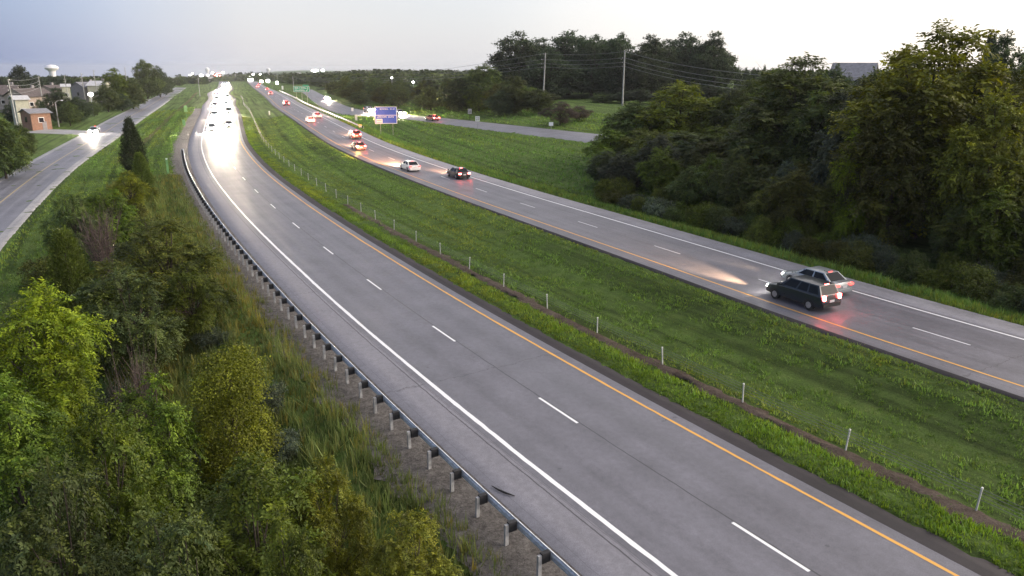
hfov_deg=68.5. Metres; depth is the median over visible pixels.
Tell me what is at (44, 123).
door
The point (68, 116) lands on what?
broadleaf tree
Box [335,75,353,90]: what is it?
broadleaf tree
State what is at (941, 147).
broadleaf tree
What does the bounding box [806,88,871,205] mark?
broadleaf tree
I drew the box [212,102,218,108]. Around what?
pickup truck
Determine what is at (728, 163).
broadleaf tree
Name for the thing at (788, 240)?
shrub
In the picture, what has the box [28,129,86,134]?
side street
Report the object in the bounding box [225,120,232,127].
sedan car
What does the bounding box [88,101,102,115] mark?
broadleaf tree
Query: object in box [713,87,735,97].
broadleaf tree
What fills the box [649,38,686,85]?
oak tree
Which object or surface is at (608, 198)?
shrub
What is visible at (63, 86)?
shed
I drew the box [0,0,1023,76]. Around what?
sky
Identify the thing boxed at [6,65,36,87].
broadleaf tree
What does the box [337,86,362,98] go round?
broadleaf tree
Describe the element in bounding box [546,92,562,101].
broadleaf tree
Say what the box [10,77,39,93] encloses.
power line
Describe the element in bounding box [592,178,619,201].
shrub
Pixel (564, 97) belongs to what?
broadleaf tree
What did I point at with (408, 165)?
sedan car
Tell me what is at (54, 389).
broadleaf tree
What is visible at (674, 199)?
shrub
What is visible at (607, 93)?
broadleaf tree
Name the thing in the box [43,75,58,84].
broadleaf tree
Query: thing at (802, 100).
broadleaf tree
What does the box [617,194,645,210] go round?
shrub
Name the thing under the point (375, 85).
broadleaf tree
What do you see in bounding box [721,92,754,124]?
broadleaf tree
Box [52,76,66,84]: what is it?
broadleaf tree
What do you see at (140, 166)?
cedar tree
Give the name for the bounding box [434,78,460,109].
broadleaf tree
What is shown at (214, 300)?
shrub
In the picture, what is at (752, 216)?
shrub
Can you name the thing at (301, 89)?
green guide sign
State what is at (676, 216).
shrub
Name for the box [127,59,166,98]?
oak tree
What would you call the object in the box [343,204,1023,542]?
bare strip
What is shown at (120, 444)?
broadleaf tree
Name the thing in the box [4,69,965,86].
woodland
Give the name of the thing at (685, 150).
broadleaf tree
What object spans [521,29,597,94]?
oak tree
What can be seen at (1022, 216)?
broadleaf tree
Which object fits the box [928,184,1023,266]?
broadleaf tree
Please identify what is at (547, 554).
guardrail
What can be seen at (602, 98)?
broadleaf tree
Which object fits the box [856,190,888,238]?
broadleaf tree
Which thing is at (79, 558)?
shrub
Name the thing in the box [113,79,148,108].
broadleaf tree
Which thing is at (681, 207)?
shrub
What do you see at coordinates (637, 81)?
oak tree
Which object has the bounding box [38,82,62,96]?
house
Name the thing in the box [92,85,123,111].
broadleaf tree
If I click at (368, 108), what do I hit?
suv car
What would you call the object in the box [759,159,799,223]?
broadleaf tree
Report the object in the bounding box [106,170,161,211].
broadleaf tree
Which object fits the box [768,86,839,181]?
broadleaf tree
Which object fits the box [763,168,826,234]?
broadleaf tree
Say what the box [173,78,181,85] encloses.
broadleaf tree
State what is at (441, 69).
power line
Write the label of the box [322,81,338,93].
broadleaf tree
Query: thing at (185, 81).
broadleaf tree
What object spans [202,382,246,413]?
shrub
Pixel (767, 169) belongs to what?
broadleaf tree
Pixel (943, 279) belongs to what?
shrub
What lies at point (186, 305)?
shrub
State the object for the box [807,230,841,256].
shrub
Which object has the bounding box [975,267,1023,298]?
shrub
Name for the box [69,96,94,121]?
broadleaf tree
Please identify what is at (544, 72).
utility pole
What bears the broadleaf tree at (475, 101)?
on the ground at (894, 400)
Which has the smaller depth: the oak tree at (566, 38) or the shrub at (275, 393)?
the shrub at (275, 393)
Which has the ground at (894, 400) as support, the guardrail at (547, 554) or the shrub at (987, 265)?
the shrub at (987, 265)
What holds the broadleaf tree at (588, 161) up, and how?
on the ground at (894, 400)
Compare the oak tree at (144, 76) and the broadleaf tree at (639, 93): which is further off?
the oak tree at (144, 76)
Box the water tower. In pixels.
[44,65,58,76]
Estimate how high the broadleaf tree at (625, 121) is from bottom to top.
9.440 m
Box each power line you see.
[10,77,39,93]
[296,54,543,82]
[544,52,621,68]
[625,52,857,88]
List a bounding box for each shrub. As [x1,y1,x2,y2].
[0,491,106,575]
[14,255,75,295]
[64,419,119,473]
[72,191,122,277]
[81,196,111,218]
[86,242,138,263]
[88,378,137,431]
[104,327,171,489]
[120,300,188,337]
[121,202,147,224]
[122,216,154,250]
[166,451,221,495]
[170,471,296,574]
[176,297,196,313]
[189,323,234,349]
[195,289,235,310]
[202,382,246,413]
[219,502,296,575]
[242,379,287,423]
[261,427,302,467]
[328,550,383,575]
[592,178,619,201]
[595,174,612,188]
[598,188,625,204]
[613,176,636,194]
[616,189,636,203]
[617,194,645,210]
[629,196,650,213]
[642,196,678,217]
[650,182,676,199]
[660,191,682,209]
[662,206,684,222]
[663,200,692,219]
[684,201,716,229]
[696,202,717,219]
[703,204,733,233]
[720,205,743,226]
[720,215,747,235]
[736,201,770,229]
[736,223,773,241]
[742,214,773,244]
[767,215,809,248]
[779,229,806,253]
[789,236,831,261]
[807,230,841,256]
[822,237,849,259]
[825,239,853,264]
[834,236,881,272]
[838,231,888,262]
[864,241,899,275]
[882,245,910,265]
[885,248,936,282]
[909,268,952,291]
[936,251,973,289]
[950,261,1004,304]
[957,258,995,294]
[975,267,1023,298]
[983,280,1023,313]
[994,270,1023,306]
[1017,298,1023,312]
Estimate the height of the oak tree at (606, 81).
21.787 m
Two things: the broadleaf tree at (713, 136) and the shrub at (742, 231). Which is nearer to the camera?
the shrub at (742, 231)
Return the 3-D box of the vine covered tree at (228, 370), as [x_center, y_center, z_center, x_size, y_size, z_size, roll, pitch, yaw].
[-11.217,5.642,30.159,4.113,7.210,4.212,12,20,34]
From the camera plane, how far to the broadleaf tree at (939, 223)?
59.62 m
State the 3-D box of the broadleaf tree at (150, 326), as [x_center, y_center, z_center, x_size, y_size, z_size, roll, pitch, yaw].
[-21.453,2.386,41.728,6.386,7.726,6.338,-15,22,-42]
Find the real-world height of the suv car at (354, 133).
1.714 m
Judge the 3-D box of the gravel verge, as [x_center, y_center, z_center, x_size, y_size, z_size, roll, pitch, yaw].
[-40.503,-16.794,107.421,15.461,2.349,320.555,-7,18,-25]
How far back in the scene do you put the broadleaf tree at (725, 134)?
93.80 m
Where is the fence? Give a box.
[117,92,196,162]
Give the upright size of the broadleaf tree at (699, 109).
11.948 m
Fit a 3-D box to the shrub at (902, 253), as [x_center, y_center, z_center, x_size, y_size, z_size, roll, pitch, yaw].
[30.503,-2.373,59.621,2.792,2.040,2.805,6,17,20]
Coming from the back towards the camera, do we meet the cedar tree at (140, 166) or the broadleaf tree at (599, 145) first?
the broadleaf tree at (599, 145)
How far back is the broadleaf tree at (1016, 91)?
59.85 m
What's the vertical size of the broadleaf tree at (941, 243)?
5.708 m
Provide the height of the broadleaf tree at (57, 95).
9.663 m
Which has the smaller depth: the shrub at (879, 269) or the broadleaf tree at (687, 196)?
the shrub at (879, 269)
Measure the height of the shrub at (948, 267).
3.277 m
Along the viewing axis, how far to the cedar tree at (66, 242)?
46.27 m
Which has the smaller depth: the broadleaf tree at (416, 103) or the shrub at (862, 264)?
the shrub at (862, 264)
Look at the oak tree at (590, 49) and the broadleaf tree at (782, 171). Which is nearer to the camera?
the broadleaf tree at (782, 171)
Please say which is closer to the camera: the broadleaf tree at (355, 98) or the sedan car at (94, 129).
the sedan car at (94, 129)
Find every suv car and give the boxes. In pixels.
[206,123,216,131]
[225,107,232,113]
[348,129,361,138]
[363,106,374,111]
[766,275,841,309]
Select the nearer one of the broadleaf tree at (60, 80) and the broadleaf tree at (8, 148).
the broadleaf tree at (8, 148)
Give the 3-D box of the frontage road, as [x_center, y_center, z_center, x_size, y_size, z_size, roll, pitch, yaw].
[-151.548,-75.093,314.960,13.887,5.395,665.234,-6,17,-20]
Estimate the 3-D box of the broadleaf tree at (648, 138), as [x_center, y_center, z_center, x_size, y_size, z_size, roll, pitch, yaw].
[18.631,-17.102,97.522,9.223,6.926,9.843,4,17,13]
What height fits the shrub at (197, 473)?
2.044 m
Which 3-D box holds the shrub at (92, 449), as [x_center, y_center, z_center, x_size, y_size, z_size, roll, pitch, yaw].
[-19.170,7.426,35.458,2.851,3.228,3.128,5,17,15]
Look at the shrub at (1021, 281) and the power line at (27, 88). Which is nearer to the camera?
the shrub at (1021, 281)
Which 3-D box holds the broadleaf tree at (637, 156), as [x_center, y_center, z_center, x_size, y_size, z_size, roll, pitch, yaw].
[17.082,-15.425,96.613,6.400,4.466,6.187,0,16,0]
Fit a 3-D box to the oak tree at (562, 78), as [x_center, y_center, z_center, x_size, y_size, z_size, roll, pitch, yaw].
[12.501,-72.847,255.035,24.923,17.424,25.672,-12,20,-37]
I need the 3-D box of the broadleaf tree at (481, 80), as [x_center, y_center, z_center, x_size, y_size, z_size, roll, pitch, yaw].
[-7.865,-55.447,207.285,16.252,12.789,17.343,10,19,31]
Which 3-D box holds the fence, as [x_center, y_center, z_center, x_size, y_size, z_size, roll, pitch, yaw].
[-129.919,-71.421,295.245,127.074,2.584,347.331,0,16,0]
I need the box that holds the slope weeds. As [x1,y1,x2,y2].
[94,173,532,575]
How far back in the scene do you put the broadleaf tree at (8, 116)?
195.20 m
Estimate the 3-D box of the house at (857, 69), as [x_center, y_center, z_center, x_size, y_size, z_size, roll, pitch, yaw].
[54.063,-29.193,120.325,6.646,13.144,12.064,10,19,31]
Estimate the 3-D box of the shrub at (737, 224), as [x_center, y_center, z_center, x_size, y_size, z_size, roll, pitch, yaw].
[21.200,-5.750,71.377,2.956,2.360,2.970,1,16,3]
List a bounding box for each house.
[0,82,20,112]
[1,85,55,111]
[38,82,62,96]
[70,79,91,102]
[85,78,109,104]
[830,63,878,84]
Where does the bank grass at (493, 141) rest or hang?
on the ground at (894, 400)
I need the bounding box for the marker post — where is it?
[165,158,168,173]
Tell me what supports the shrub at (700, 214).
on the ground at (894, 400)
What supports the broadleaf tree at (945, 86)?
on the ground at (894, 400)
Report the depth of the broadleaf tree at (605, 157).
97.07 m
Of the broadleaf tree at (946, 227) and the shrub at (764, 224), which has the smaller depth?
the broadleaf tree at (946, 227)
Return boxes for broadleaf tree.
[0,76,7,84]
[0,102,13,122]
[0,110,33,178]
[0,277,121,469]
[0,297,90,419]
[0,369,99,575]
[0,452,166,575]
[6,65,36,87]
[12,123,38,164]
[25,391,185,575]
[30,74,46,87]
[32,98,46,107]
[37,87,80,122]
[37,190,99,263]
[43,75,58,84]
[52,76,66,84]
[54,101,83,125]
[60,74,70,82]
[66,77,76,89]
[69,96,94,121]
[70,265,188,387]
[74,186,143,244]
[78,76,90,81]
[83,213,228,308]
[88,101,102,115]
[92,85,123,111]
[95,369,216,552]
[97,67,131,105]
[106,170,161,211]
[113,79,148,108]
[113,94,134,110]
[128,498,229,575]
[156,261,239,344]
[168,445,337,575]
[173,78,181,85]
[182,76,189,83]
[197,77,208,84]
[260,501,324,575]
[294,452,381,575]
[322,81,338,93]
[334,89,342,97]
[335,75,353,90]
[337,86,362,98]
[345,91,371,104]
[354,507,463,575]
[363,77,382,95]
[369,87,387,103]
[376,81,396,101]
[385,84,412,107]
[393,77,411,92]
[410,80,426,96]
[412,93,432,108]
[414,85,440,109]
[415,81,437,96]
[424,85,439,92]
[434,77,473,111]
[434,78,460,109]
[454,63,507,104]
[462,85,488,110]
[478,84,505,109]
[483,90,514,115]
[487,75,539,113]
[521,89,554,113]
[537,101,578,124]
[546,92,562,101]
[558,95,572,98]
[565,94,595,98]
[565,106,593,119]
[580,127,633,159]
[585,148,620,169]
[585,150,621,180]
[588,95,610,102]
[595,153,642,190]
[597,90,618,95]
[597,100,672,147]
[606,92,630,102]
[614,127,652,150]
[620,129,686,165]
[624,88,652,103]
[624,152,649,183]
[630,79,733,142]
[635,132,682,184]
[635,145,681,191]
[647,158,693,191]
[648,91,675,102]
[664,165,713,207]
[666,129,723,158]
[670,139,710,164]
[674,85,701,99]
[679,147,710,190]
[681,138,733,163]
[682,157,765,190]
[683,125,727,160]
[692,84,722,99]
[695,153,723,203]
[705,85,751,139]
[707,148,749,203]
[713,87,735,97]
[714,95,758,154]
[716,156,758,210]
[719,51,856,173]
[719,76,761,122]
[719,97,779,133]
[720,146,767,183]
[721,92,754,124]
[725,88,793,172]
[730,83,761,116]
[733,71,743,88]
[737,68,795,113]
[740,164,793,213]
[742,67,749,87]
[742,176,794,217]
[747,64,793,104]
[748,67,757,80]
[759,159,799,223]
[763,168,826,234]
[765,80,842,166]
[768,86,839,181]
[775,161,829,212]
[802,171,869,240]
[804,71,878,184]
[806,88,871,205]
[819,62,852,88]
[823,11,1021,238]
[823,126,874,240]
[826,80,947,246]
[852,65,889,96]
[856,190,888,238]
[866,41,932,118]
[890,89,1017,237]
[919,58,1023,233]
[920,83,1023,228]
[927,199,990,267]
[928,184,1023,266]
[929,203,965,253]
[950,185,1023,276]
[965,28,1023,83]
[987,67,1023,135]
[1001,60,1023,82]
[1003,205,1023,268]
[1006,155,1023,195]
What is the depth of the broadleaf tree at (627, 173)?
92.90 m
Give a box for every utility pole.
[7,79,17,128]
[541,53,545,89]
[621,51,625,105]
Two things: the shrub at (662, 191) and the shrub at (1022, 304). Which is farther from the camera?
the shrub at (662, 191)
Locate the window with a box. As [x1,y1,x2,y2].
[38,117,43,122]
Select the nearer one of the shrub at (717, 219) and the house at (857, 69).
the shrub at (717, 219)
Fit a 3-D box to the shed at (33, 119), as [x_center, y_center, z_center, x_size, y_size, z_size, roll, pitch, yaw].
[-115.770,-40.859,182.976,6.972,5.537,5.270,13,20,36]
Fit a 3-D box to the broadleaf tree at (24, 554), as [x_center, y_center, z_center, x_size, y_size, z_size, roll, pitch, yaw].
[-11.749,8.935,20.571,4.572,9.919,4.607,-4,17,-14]
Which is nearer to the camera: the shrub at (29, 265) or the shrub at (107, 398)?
the shrub at (107, 398)
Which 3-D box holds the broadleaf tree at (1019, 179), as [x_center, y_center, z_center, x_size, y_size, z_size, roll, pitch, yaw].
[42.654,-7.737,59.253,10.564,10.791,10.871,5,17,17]
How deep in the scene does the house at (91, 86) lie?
291.07 m
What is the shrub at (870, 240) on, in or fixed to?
on the ground at (894, 400)
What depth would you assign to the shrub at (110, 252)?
64.98 m
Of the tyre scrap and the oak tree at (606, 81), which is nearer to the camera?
the tyre scrap
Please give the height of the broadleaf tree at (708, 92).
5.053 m
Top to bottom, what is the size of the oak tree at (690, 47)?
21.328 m
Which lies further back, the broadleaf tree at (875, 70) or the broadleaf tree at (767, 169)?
the broadleaf tree at (875, 70)
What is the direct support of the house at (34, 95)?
on the ground at (894, 400)
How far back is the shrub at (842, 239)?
61.83 m
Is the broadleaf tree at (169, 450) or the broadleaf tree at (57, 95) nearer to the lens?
the broadleaf tree at (169, 450)
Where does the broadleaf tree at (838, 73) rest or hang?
on the ground at (894, 400)
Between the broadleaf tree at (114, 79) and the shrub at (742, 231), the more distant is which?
the broadleaf tree at (114, 79)
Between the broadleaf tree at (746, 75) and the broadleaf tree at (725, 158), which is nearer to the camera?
the broadleaf tree at (725, 158)
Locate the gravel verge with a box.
[169,109,581,575]
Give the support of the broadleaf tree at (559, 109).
on the ground at (894, 400)
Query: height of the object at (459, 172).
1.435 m
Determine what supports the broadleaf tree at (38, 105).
on the ground at (894, 400)
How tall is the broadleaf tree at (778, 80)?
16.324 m
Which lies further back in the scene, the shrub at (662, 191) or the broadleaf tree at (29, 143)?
the broadleaf tree at (29, 143)
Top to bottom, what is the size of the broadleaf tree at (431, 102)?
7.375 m
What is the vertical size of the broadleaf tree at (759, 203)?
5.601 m
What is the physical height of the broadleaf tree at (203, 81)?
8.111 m
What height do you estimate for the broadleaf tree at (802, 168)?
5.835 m
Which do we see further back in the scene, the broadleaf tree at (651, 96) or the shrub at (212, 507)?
the broadleaf tree at (651, 96)
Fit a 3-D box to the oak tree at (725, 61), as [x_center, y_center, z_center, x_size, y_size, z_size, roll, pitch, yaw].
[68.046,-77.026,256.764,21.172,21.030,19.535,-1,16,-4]
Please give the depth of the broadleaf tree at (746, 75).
268.24 m
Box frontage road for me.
[0,87,186,250]
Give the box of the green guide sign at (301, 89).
[293,85,309,102]
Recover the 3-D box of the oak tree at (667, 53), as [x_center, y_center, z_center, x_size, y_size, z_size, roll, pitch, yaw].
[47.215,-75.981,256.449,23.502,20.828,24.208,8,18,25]
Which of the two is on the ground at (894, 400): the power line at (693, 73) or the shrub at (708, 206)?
the shrub at (708, 206)
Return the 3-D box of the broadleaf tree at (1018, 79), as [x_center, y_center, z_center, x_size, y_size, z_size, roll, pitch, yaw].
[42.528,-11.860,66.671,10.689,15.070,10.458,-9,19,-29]
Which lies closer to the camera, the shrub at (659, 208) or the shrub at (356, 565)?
the shrub at (356, 565)
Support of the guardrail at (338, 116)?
on the ground at (894, 400)
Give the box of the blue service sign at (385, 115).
[374,107,396,134]
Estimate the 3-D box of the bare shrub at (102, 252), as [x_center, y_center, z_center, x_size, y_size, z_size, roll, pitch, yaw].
[-30.763,-3.029,56.301,3.576,8.377,3.508,7,17,22]
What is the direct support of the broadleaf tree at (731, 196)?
on the ground at (894, 400)
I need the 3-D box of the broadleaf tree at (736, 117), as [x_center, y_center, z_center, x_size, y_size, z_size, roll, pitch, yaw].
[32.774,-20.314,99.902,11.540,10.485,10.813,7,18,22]
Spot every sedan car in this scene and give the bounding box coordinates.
[88,126,99,133]
[210,111,218,116]
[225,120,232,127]
[306,116,314,122]
[313,112,320,117]
[350,141,365,149]
[397,109,404,114]
[400,160,420,171]
[425,114,439,120]
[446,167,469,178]
[781,266,853,292]
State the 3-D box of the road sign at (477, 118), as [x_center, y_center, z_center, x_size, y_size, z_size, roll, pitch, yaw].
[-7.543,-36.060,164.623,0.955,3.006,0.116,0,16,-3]
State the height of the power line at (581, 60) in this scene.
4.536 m
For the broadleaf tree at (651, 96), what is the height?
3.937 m
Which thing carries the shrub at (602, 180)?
on the ground at (894, 400)
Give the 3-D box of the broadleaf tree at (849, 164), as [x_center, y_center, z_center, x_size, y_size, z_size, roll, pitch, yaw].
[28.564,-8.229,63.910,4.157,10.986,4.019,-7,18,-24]
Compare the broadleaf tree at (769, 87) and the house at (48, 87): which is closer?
the broadleaf tree at (769, 87)
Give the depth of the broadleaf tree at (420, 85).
260.72 m
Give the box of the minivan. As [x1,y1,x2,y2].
[282,100,289,105]
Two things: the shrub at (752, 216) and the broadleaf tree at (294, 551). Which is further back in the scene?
the shrub at (752, 216)
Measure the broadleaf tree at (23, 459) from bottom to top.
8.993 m
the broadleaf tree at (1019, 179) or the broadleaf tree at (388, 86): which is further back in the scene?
the broadleaf tree at (388, 86)
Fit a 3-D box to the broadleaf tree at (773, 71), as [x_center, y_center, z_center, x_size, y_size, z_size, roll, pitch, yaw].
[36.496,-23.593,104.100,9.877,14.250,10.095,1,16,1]
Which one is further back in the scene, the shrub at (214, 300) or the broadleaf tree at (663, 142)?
the broadleaf tree at (663, 142)
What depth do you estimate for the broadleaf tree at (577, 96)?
251.35 m
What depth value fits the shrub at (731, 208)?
74.69 m
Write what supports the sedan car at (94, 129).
on the frontage road
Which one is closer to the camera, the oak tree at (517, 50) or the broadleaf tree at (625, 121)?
the broadleaf tree at (625, 121)
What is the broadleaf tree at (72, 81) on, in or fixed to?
on the ground at (894, 400)
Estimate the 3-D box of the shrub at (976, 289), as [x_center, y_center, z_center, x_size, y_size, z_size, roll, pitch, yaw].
[31.759,-0.055,51.169,4.250,3.311,3.429,-5,17,-19]
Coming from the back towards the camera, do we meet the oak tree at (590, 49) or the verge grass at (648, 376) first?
the oak tree at (590, 49)
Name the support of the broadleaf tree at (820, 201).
on the ground at (894, 400)
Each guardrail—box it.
[180,149,579,575]
[279,90,363,128]
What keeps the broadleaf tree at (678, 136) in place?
on the ground at (894, 400)
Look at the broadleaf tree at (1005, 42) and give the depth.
84.24 m
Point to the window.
(41, 119)
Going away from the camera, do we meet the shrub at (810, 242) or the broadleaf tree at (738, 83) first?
the shrub at (810, 242)
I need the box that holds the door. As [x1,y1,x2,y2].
[42,121,47,129]
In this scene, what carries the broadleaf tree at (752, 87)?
on the ground at (894, 400)
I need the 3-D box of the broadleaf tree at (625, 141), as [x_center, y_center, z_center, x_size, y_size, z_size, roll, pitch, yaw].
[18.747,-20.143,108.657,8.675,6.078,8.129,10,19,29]
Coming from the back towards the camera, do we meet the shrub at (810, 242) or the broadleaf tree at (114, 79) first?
the broadleaf tree at (114, 79)
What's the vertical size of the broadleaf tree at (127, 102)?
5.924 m
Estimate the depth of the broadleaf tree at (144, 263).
49.23 m
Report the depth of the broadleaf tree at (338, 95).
330.36 m
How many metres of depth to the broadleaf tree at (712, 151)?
92.64 m
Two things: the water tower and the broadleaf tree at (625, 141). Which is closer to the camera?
the broadleaf tree at (625, 141)
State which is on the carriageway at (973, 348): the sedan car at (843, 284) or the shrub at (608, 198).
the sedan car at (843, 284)
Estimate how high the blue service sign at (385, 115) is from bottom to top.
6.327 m
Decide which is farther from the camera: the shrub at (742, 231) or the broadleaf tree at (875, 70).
the broadleaf tree at (875, 70)
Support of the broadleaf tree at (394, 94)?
on the ground at (894, 400)
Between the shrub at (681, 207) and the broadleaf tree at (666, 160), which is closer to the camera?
the shrub at (681, 207)
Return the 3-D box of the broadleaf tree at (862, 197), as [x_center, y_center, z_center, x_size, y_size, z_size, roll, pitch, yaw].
[31.337,-10.101,62.587,9.704,14.703,9.986,8,18,25]
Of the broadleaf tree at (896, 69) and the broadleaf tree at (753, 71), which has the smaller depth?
the broadleaf tree at (896, 69)
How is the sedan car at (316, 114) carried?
on the carriageway at (973, 348)
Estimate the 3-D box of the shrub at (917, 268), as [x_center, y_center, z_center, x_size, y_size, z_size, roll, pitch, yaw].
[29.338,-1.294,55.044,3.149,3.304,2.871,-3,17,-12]
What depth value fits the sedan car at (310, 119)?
188.19 m
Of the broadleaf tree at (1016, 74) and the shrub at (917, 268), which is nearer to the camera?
the shrub at (917, 268)
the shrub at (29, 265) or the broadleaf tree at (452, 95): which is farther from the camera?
the broadleaf tree at (452, 95)
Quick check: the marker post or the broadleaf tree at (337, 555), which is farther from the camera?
the marker post
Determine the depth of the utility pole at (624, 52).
207.40 m
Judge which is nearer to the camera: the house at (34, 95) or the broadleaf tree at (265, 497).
the broadleaf tree at (265, 497)
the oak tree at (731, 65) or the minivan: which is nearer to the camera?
the minivan
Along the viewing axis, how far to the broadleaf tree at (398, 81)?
274.19 m
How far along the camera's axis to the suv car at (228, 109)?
220.26 m
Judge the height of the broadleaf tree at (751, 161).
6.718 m
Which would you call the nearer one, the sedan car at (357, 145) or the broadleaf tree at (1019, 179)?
the broadleaf tree at (1019, 179)
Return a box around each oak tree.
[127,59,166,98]
[149,65,174,96]
[485,30,552,86]
[509,37,551,90]
[512,46,588,97]
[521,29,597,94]
[567,34,615,95]
[592,31,637,91]
[610,47,672,91]
[630,34,685,93]
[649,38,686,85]
[663,31,710,88]
[679,30,741,89]
[682,44,745,87]
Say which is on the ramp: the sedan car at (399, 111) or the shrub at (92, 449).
the sedan car at (399, 111)
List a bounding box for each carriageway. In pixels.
[188,81,1014,575]
[247,81,1023,401]
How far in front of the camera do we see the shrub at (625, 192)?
86.98 m
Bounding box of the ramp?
[302,89,601,142]
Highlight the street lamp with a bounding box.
[55,100,62,126]
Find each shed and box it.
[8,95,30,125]
[17,108,52,130]
[60,84,71,101]
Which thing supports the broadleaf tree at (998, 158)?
on the ground at (894, 400)
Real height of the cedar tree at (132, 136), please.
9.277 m
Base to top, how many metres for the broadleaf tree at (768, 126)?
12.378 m
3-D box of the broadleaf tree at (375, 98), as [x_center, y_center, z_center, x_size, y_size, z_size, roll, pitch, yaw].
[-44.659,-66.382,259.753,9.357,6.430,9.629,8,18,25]
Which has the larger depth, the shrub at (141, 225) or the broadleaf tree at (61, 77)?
the broadleaf tree at (61, 77)
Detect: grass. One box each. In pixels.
[0,107,257,375]
[246,130,1023,575]
[319,100,809,234]
[338,118,1023,324]
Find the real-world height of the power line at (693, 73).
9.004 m
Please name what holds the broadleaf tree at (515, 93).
on the ground at (894, 400)
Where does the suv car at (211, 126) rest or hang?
on the carriageway at (596, 467)
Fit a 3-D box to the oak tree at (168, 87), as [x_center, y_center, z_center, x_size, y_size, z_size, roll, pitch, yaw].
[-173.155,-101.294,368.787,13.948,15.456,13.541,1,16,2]
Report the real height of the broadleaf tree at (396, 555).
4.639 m
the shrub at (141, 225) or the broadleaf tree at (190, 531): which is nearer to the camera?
the broadleaf tree at (190, 531)
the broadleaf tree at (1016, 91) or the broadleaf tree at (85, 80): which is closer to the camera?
the broadleaf tree at (1016, 91)
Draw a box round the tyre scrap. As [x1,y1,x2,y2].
[492,486,514,495]
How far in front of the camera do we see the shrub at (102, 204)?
82.11 m
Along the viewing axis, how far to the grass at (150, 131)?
113.34 m
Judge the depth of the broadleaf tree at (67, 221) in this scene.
63.98 m
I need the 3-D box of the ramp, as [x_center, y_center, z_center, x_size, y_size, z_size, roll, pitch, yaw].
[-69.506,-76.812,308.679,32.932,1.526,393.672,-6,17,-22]
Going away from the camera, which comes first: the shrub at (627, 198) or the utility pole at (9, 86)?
the shrub at (627, 198)
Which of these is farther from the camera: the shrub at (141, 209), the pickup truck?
the pickup truck
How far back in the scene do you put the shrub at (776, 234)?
66.31 m
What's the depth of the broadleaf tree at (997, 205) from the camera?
53.34 m
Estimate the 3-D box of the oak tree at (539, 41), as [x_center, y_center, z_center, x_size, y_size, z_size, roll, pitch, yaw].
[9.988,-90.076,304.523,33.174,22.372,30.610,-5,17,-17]
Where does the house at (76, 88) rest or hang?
on the ground at (894, 400)
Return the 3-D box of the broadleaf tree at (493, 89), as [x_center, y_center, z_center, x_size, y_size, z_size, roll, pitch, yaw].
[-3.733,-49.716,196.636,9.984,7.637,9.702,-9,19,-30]
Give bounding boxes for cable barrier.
[242,97,1023,519]
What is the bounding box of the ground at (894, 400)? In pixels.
[0,70,1023,575]
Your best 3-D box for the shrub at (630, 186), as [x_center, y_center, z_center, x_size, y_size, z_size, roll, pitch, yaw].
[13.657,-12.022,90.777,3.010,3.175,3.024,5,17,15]
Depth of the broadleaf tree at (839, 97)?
75.58 m
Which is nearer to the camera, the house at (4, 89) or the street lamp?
the street lamp
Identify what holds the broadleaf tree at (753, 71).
on the ground at (894, 400)
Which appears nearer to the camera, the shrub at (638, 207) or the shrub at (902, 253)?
the shrub at (902, 253)
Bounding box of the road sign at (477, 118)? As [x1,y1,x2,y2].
[475,116,479,128]
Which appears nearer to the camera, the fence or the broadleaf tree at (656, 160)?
the broadleaf tree at (656, 160)
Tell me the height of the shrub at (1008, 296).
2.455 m
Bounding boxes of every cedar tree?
[41,222,111,345]
[118,116,148,172]
[130,151,155,185]
[975,26,997,63]
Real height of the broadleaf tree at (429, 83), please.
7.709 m
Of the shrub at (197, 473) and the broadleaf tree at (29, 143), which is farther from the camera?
the broadleaf tree at (29, 143)
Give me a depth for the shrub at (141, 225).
67.60 m
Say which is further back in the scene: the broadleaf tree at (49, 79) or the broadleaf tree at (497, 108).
the broadleaf tree at (49, 79)
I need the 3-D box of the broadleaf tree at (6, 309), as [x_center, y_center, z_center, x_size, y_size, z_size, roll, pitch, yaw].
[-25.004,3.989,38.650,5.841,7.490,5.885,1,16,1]
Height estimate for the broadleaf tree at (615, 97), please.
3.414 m
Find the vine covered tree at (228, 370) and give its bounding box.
[179,339,288,504]
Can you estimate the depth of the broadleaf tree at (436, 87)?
230.42 m
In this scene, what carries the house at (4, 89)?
on the ground at (894, 400)
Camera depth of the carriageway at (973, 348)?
56.74 m
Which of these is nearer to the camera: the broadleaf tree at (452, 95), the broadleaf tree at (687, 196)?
the broadleaf tree at (687, 196)
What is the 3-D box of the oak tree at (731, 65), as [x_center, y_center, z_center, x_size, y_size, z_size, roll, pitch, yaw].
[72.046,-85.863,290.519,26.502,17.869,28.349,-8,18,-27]
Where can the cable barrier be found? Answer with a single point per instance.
(700, 365)
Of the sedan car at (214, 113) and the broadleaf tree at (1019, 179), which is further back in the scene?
the sedan car at (214, 113)
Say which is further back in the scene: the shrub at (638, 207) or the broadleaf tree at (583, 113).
the broadleaf tree at (583, 113)
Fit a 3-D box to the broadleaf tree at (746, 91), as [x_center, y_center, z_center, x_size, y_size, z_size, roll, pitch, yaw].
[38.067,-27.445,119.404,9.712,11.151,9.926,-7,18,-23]

